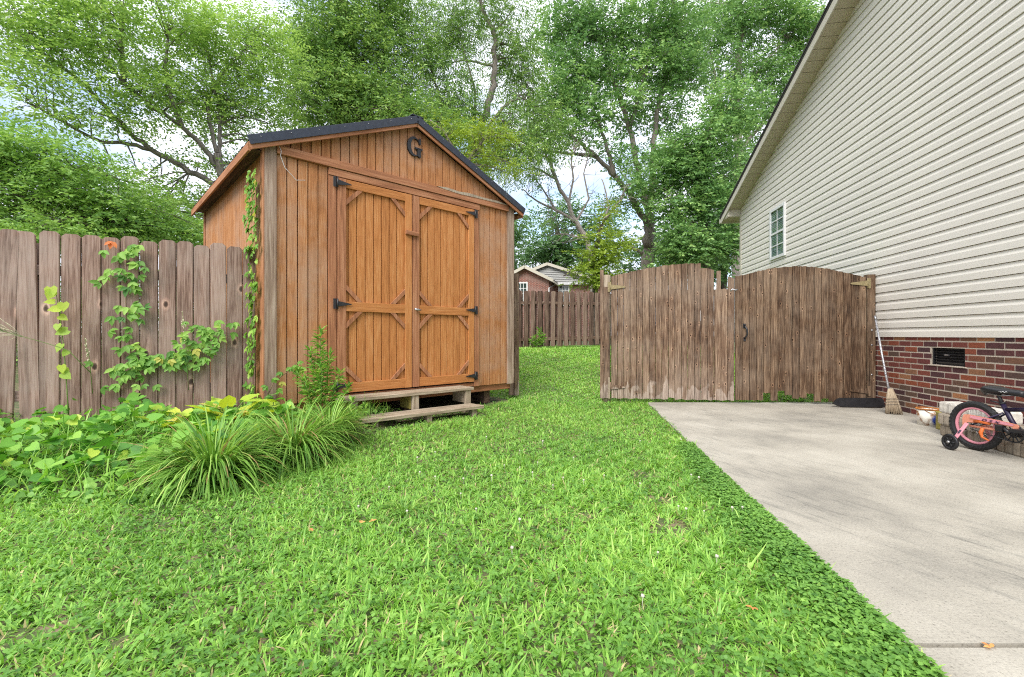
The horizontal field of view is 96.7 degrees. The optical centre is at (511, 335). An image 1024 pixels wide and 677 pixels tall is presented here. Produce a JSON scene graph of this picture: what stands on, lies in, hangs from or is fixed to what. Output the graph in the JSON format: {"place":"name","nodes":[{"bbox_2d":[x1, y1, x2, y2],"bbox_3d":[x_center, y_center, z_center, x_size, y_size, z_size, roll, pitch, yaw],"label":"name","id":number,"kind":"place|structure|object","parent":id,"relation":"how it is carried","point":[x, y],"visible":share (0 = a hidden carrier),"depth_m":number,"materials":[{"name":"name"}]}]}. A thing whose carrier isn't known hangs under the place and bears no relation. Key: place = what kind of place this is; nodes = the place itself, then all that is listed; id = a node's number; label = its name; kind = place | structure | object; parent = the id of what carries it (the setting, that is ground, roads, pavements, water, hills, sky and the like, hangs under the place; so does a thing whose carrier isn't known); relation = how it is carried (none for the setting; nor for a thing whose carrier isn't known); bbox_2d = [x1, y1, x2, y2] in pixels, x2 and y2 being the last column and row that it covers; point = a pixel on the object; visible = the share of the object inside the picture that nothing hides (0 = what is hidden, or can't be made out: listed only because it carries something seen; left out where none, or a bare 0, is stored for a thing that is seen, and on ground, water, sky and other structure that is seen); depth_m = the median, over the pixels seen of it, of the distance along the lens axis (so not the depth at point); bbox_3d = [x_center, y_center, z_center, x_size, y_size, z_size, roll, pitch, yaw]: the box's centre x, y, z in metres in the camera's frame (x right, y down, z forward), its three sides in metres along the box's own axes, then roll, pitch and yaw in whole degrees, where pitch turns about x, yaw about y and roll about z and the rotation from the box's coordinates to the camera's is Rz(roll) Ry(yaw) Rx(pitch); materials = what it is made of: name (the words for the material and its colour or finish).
{"place":"outdoors","nodes":[
{"label":"outdoors","id":0,"kind":"place"},
{"bbox_2d":[0,0,828,334],"label":"sky","id":1,"kind":"structure","parent":0,"point":[578,186],"materials":[{"name":"white"}]},
{"bbox_2d":[0,336,950,676],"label":"lawn","id":2,"kind":"structure","parent":0,"point":[436,402],"depth_m":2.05,"materials":[{"name":"plant"}]},
{"bbox_2d":[0,318,90,372],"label":"grass seed head","id":3,"kind":"object","parent":2,"relation":"on","point":[8,334],"depth_m":3.62},
{"bbox_2d":[44,284,70,414],"bbox_3d":[-3.811,0.133,3.817,0.178,1.127,0.062,0,0,-34],"label":"bindweed vine","id":4,"kind":"object","parent":2,"relation":"on","point":[49,293],"visible":0.98,"depth_m":3.82,"materials":[{"name":"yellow plant"}]},
{"bbox_2d":[16,265,158,364],"bbox_3d":[-10.029,-0.569,10.544,4.171,3.156,3.594,0,0,0],"label":"backyard shrub","id":5,"kind":"object","parent":2,"relation":"on","point":[81,333],"depth_m":10.12,"materials":[{"name":"green plant"}]},
{"bbox_2d":[84,338,92,393],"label":"weed stalk","id":6,"kind":"object","parent":2,"relation":"on","point":[87,354],"visible":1,"depth_m":3.97,"materials":[{"name":"plant"}]},
{"bbox_2d":[0,112,202,263],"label":"bushy tree","id":7,"kind":"object","parent":2,"relation":"on","point":[54,182],"visible":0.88,"depth_m":7.76,"materials":[{"name":"green plant"}]},
{"bbox_2d":[51,185,202,257],"bbox_3d":[-19.213,-3.693,23.965,16.165,8.415,6.208,0,0,0],"label":"backdrop tree","id":8,"kind":"object","parent":2,"relation":"on","point":[169,216],"visible":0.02,"depth_m":23.24,"materials":[{"name":"green plant"}]},
{"bbox_2d":[0,229,255,431],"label":"picket fence","id":9,"kind":"object","parent":2,"relation":"on","point":[188,275],"visible":0.69,"depth_m":4.11,"materials":[{"name":"brown wood"}]},
{"bbox_2d":[83,239,151,379],"bbox_3d":[-3.542,-0.238,4.098,0.494,1.273,0.091,0,0,-26],"label":"creeper vine","id":10,"kind":"object","parent":9,"relation":"attached to","point":[133,250],"visible":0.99,"depth_m":4.12,"materials":[{"name":"green plant"}]},
{"bbox_2d":[100,320,239,394],"bbox_3d":[-3.172,0.191,4.267,1.066,0.685,0.127,0,0,-27],"label":"creeper vine","id":11,"kind":"object","parent":9,"relation":"attached to","point":[169,363],"visible":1,"depth_m":4.29,"materials":[{"name":"green plant"}]},
{"bbox_2d":[136,404,181,427],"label":"hosta","id":12,"kind":"object","parent":2,"relation":"on","point":[168,412],"visible":0.45,"depth_m":3.73,"materials":[{"name":"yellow plant"}]},
{"bbox_2d":[0,392,319,492],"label":"bindweed cover","id":13,"kind":"object","parent":2,"relation":"on","point":[121,412],"visible":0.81,"depth_m":3.28,"materials":[{"name":"green plant"}]},
{"bbox_2d":[0,0,327,237],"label":"spreading tree","id":14,"kind":"object","parent":2,"relation":"on","point":[51,37],"visible":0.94,"depth_m":10.50,"materials":[{"name":"green plant"}]},
{"bbox_2d":[158,286,193,340],"bbox_3d":[-8.085,-0.570,12.109,4.277,3.862,3.638,0,0,0],"label":"backyard shrub","id":15,"kind":"object","parent":2,"relation":"on","point":[193,315],"visible":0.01,"depth_m":11.60,"materials":[{"name":"green plant"}]},
{"bbox_2d":[181,311,188,389],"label":"weed stalk","id":16,"kind":"object","parent":2,"relation":"on","point":[186,347],"visible":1,"depth_m":4.29,"materials":[{"name":"green plant"}]},
{"bbox_2d":[0,396,396,510],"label":"ground cover plants","id":17,"kind":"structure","parent":2,"relation":"on","point":[61,474],"depth_m":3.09,"materials":[{"name":"green plant"}]},
{"bbox_2d":[97,404,305,514],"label":"lily turf","id":18,"kind":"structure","parent":2,"relation":"on","point":[221,456],"depth_m":2.86,"materials":[{"name":"green plant"}]},
{"bbox_2d":[186,394,260,424],"bbox_3d":[-2.466,0.659,3.926,0.519,0.334,0.572,0,0,0],"label":"hosta","id":19,"kind":"object","parent":2,"relation":"on","point":[229,400],"visible":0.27,"depth_m":3.89,"materials":[{"name":"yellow plant"}]},
{"bbox_2d":[244,398,290,420],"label":"hosta","id":20,"kind":"object","parent":2,"relation":"on","point":[274,404],"visible":0.43,"depth_m":4.11,"materials":[{"name":"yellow plant"}]},
{"bbox_2d":[224,391,360,478],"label":"lily turf","id":21,"kind":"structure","parent":2,"relation":"on","point":[308,445],"depth_m":3.41,"materials":[{"name":"green plant"}]},
{"bbox_2d":[292,325,353,416],"bbox_3d":[-1.827,0.359,4.382,0.638,0.954,0.306,0,0,0],"label":"weed shrub","id":22,"kind":"object","parent":2,"relation":"on","point":[318,384],"visible":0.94,"depth_m":4.39,"materials":[{"name":"green plant"}]},
{"bbox_2d":[275,394,379,454],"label":"lily turf","id":23,"kind":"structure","parent":2,"relation":"on","point":[337,415],"depth_m":3.96,"materials":[{"name":"green plant"}]},
{"bbox_2d":[333,395,369,430],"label":"weed shrub","id":24,"kind":"object","parent":2,"relation":"on","point":[353,406],"visible":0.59,"depth_m":4.32,"materials":[{"name":"green plant"}]},
{"bbox_2d":[191,113,525,411],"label":"garden shed","id":25,"kind":"structure","parent":2,"relation":"on","point":[385,252],"depth_m":5.28,"materials":[{"name":"brown wood"}]},
{"bbox_2d":[242,168,258,397],"bbox_3d":[-2.599,-0.468,4.514,0.099,2.331,0.520,0,0,-43],"label":"creeper vine","id":26,"kind":"object","parent":25,"relation":"attached to","point":[254,287],"visible":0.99,"depth_m":4.49,"materials":[{"name":"green plant"}]},
{"bbox_2d":[261,361,305,398],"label":"creeper vine","id":27,"kind":"object","parent":25,"relation":"attached to","point":[275,379],"visible":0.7,"depth_m":4.43,"materials":[{"name":"green plant"}]},
{"bbox_2d":[333,176,411,392],"bbox_3d":[-1.566,-0.537,5.188,0.956,2.325,0.064,0,0,-43],"label":"door","id":28,"kind":"structure","parent":25,"relation":"in","point":[375,308],"depth_m":5.20,"materials":[{"name":"brown wood"}]},
{"bbox_2d":[412,195,477,386],"bbox_3d":[-0.833,-0.537,5.851,0.996,2.325,0.093,0,0,-43],"label":"door","id":29,"kind":"structure","parent":25,"relation":"in","point":[443,309],"depth_m":5.84,"materials":[{"name":"brown wood"}]},
{"bbox_2d":[247,0,504,179],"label":"dense tree","id":30,"kind":"object","parent":2,"relation":"on","point":[366,96],"visible":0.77,"depth_m":14.59,"materials":[{"name":"green plant"}]},
{"bbox_2d":[375,488,430,521],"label":"grass tuft","id":31,"kind":"object","parent":2,"relation":"on","point":[401,504],"visible":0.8,"depth_m":2.53,"materials":[{"name":"green plant"}]},
{"bbox_2d":[335,385,483,426],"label":"timber steps","id":32,"kind":"structure","parent":2,"relation":"on","point":[409,399],"depth_m":5.23,"materials":[{"name":"brown wood"}]},
{"bbox_2d":[0,400,948,676],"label":"clover patch","id":33,"kind":"object","parent":2,"relation":"on","point":[790,544],"visible":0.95,"depth_m":1.68,"materials":[{"name":"green plant"}]},
{"bbox_2d":[411,105,539,186],"bbox_3d":[-1.020,-2.817,12.253,3.673,6.598,1.976,0,0,0],"label":"tree","id":34,"kind":"object","parent":2,"relation":"on","point":[490,133],"visible":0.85,"depth_m":12.20,"materials":[{"name":"green plant"}]},
{"bbox_2d":[370,0,590,197],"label":"willow oak","id":35,"kind":"object","parent":2,"relation":"on","point":[456,36],"visible":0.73,"depth_m":16.66,"materials":[{"name":"green plant"}]},
{"bbox_2d":[509,273,518,395],"bbox_3d":[0.013,-0.030,6.987,0.180,1.900,0.090,0,0,-43],"label":"fence end","id":36,"kind":"object","parent":2,"relation":"on","point":[514,389],"visible":0.58,"depth_m":6.98,"materials":[{"name":"brown wood"}]},
{"bbox_2d":[514,200,542,269],"bbox_3d":[-1.238,-4.935,35.731,7.806,10.864,5.737,0,0,0],"label":"backdrop tree","id":37,"kind":"object","parent":2,"relation":"on","point":[520,228],"visible":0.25,"depth_m":34.98,"materials":[{"name":"green plant"}]},
{"bbox_2d":[529,327,546,347],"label":"weed shrub","id":38,"kind":"object","parent":2,"relation":"on","point":[535,343],"visible":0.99,"depth_m":13.02,"materials":[{"name":"green plant"}]},
{"bbox_2d":[514,263,599,340],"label":"brick house","id":39,"kind":"structure","parent":2,"relation":"on","point":[548,277],"depth_m":32.24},
{"bbox_2d":[519,282,527,304],"bbox_3d":[0.693,-2.875,31.120,0.800,1.550,0.060,0,0,14],"label":"window","id":40,"kind":"structure","parent":39,"relation":"in","point":[523,286],"depth_m":31.08,"materials":[{"name":"white plastic"}]},
{"bbox_2d":[558,285,569,305],"bbox_3d":[3.714,-2.875,32.635,0.820,1.550,0.060,0,0,14],"label":"window","id":41,"kind":"structure","parent":39,"relation":"in","point":[562,288],"depth_m":32.62,"materials":[{"name":"white plastic"}]},
{"bbox_2d":[519,290,599,346],"bbox_3d":[1.550,-0.510,13.725,10.579,1.876,0.122,0,0,-26],"label":"shadowbox fence","id":42,"kind":"object","parent":2,"relation":"on","point":[536,302],"visible":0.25,"depth_m":13.61,"materials":[{"name":"brown wood"}]},
{"bbox_2d":[502,133,642,291],"bbox_3d":[2.550,-4.273,18.998,5.967,9.542,2.653,0,0,0],"label":"bare tree","id":43,"kind":"object","parent":2,"relation":"on","point":[574,220],"visible":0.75,"depth_m":18.95,"materials":[{"name":"green plant"}]},
{"bbox_2d":[515,192,639,273],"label":"backdrop tree","id":44,"kind":"object","parent":2,"relation":"on","point":[557,256],"visible":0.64,"depth_m":42.13,"materials":[{"name":"green plant"}]},
{"bbox_2d":[559,198,643,344],"bbox_3d":[3.060,-2.266,16.224,3.230,5.483,2.226,0,0,-36],"label":"dogwood tree","id":45,"kind":"object","parent":2,"relation":"on","point":[605,246],"visible":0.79,"depth_m":16.21,"materials":[{"name":"green plant"}]},
{"bbox_2d":[600,270,610,401],"bbox_3d":[1.376,0.048,6.716,0.157,2.005,0.159,0,0,8],"label":"gate post","id":46,"kind":"object","parent":2,"relation":"on","point":[605,341],"visible":0.9,"depth_m":6.65,"materials":[{"name":"brown wood"}]},
{"bbox_2d":[608,263,733,400],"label":"driveway gate","id":47,"kind":"structure","parent":46,"relation":"attached to","point":[672,330],"depth_m":6.52,"materials":[{"name":"brown wood"}]},
{"bbox_2d":[509,0,723,268],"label":"oak tree","id":48,"kind":"object","parent":2,"relation":"on","point":[667,48],"visible":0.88,"depth_m":20.44,"materials":[{"name":"green plant"}]},
{"bbox_2d":[605,207,731,288],"bbox_3d":[13.699,-5.314,32.720,14.156,11.700,7.932,0,0,0],"label":"backdrop tree","id":49,"kind":"object","parent":2,"relation":"on","point":[723,270],"visible":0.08,"depth_m":32.66,"materials":[{"name":"green plant"}]},
{"bbox_2d":[621,68,779,280],"bbox_3d":[7.729,-5.202,18.427,6.547,11.390,4.019,0,0,-9],"label":"oak tree","id":50,"kind":"object","parent":2,"relation":"on","point":[698,169],"visible":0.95,"depth_m":18.09,"materials":[{"name":"green plant"}]},
{"bbox_2d":[676,0,827,341],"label":"tall tree","id":51,"kind":"object","parent":2,"relation":"on","point":[737,22],"visible":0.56,"depth_m":24.44,"materials":[{"name":"green plant"}]},
{"bbox_2d":[648,402,1023,647],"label":"driveway","id":52,"kind":"structure","parent":0,"point":[911,524],"depth_m":2.60,"materials":[{"name":"concrete"}]},
{"bbox_2d":[832,398,884,407],"bbox_3d":[4.556,0.882,5.996,0.630,0.126,0.058,0,0,6],"label":"black panel","id":53,"kind":"object","parent":52,"relation":"on","point":[861,402],"visible":0.97,"depth_m":5.98,"materials":[{"name":"plastic"}]},
{"bbox_2d":[863,274,874,397],"bbox_3d":[4.863,0.072,6.190,0.100,1.795,0.098,0,0,8],"label":"gate post","id":54,"kind":"object","parent":52,"relation":"on","point":[870,338],"visible":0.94,"depth_m":6.15,"materials":[{"name":"brown wood"}]},
{"bbox_2d":[730,266,870,401],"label":"driveway gate","id":55,"kind":"structure","parent":54,"relation":"attached to","point":[800,331],"depth_m":6.28,"materials":[{"name":"brown wood"}]},
{"bbox_2d":[874,316,902,414],"bbox_3d":[4.645,0.343,5.715,0.163,1.207,0.560,0,0,10],"label":"broom","id":56,"kind":"object","parent":52,"relation":"on","point":[892,406],"visible":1,"depth_m":5.52,"materials":[{"name":"beige plant"}]},
{"bbox_2d":[915,407,938,426],"bbox_3d":[4.419,0.860,4.828,0.213,0.180,0.218,0,0,-17],"label":"paint bucket","id":57,"kind":"object","parent":52,"relation":"on","point":[926,416],"visible":0.79,"depth_m":4.78,"materials":[{"name":"white plastic"}]},
{"bbox_2d":[940,424,967,437],"bbox_3d":[4.150,0.896,4.201,0.184,0.107,0.285,0,0,10],"label":"edging stone","id":58,"kind":"object","parent":52,"relation":"on","point":[944,429],"visible":0.28,"depth_m":4.26,"materials":[{"name":"beige stone"}]},
{"bbox_2d":[938,413,965,428],"bbox_3d":[4.136,0.789,4.212,0.186,0.108,0.288,0,0,11],"label":"edging stone","id":59,"kind":"object","parent":58,"relation":"on","point":[943,418],"visible":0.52,"depth_m":4.27,"materials":[{"name":"beige stone"}]},
{"bbox_2d":[939,401,968,416],"bbox_3d":[4.162,0.682,4.221,0.176,0.108,0.287,0,0,11],"label":"edging stone","id":60,"kind":"object","parent":59,"relation":"on","point":[947,407],"visible":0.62,"depth_m":4.28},
{"bbox_2d":[941,385,1023,450],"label":"child bicycle","id":61,"kind":"object","parent":52,"relation":"on","point":[998,428],"visible":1,"depth_m":3.66,"materials":[{"name":"black rubber"}]},
{"bbox_2d":[968,431,996,449],"bbox_3d":[4.114,0.896,3.901,0.186,0.108,0.286,0,0,10],"label":"edging stone","id":62,"kind":"object","parent":52,"relation":"on","point":[975,437],"visible":0.32,"depth_m":3.95,"materials":[{"name":"grey stone"}]},
{"bbox_2d":[966,422,992,434],"bbox_3d":[4.095,0.789,3.891,0.184,0.108,0.285,0,0,8],"label":"edging stone","id":63,"kind":"object","parent":62,"relation":"on","point":[968,427],"visible":0.22,"depth_m":3.93,"materials":[{"name":"grey stone"}]},
{"bbox_2d":[969,407,1022,424],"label":"edging stone","id":64,"kind":"object","parent":63,"relation":"on","point":[1018,417],"visible":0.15,"depth_m":3.75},
{"bbox_2d":[997,440,1023,457],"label":"edging stone","id":65,"kind":"object","parent":52,"relation":"on","point":[1011,448],"visible":0.81,"depth_m":3.62,"materials":[{"name":"beige stone"}]},
{"bbox_2d":[1004,425,1023,443],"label":"edging stone","id":66,"kind":"object","parent":65,"relation":"on","point":[1011,438],"visible":0.27,"depth_m":3.63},
{"bbox_2d":[719,0,1023,425],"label":"house","id":67,"kind":"structure","parent":0,"point":[888,151],"depth_m":5.47,"materials":[{"name":"beige plastic"}]},
{"bbox_2d":[769,202,786,260],"bbox_3d":[5.336,-2.065,9.121,0.070,1.030,0.680,0,0,8],"label":"window","id":68,"kind":"structure","parent":67,"relation":"in","point":[777,216],"depth_m":9.12,"materials":[{"name":"white plastic"}]},
{"bbox_2d":[935,411,941,429],"bbox_3d":[4.366,0.861,4.600,0.132,0.178,0.132,0,0,0],"label":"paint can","id":69,"kind":"object","parent":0,"point":[937,423],"visible":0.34,"depth_m":4.60,"materials":[{"name":"yellow metal"}]},
{"bbox_2d":[917,648,1023,676],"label":"driveway apron","id":70,"kind":"object","parent":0,"point":[983,662],"depth_m":1.33,"materials":[{"name":"concrete"}]},
{"bbox_2d":[982,642,993,647],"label":"fallen leaf","id":71,"kind":"object","parent":70,"relation":"on","point":[988,646],"visible":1,"depth_m":1.39,"materials":[{"name":"plant"}]}
]}

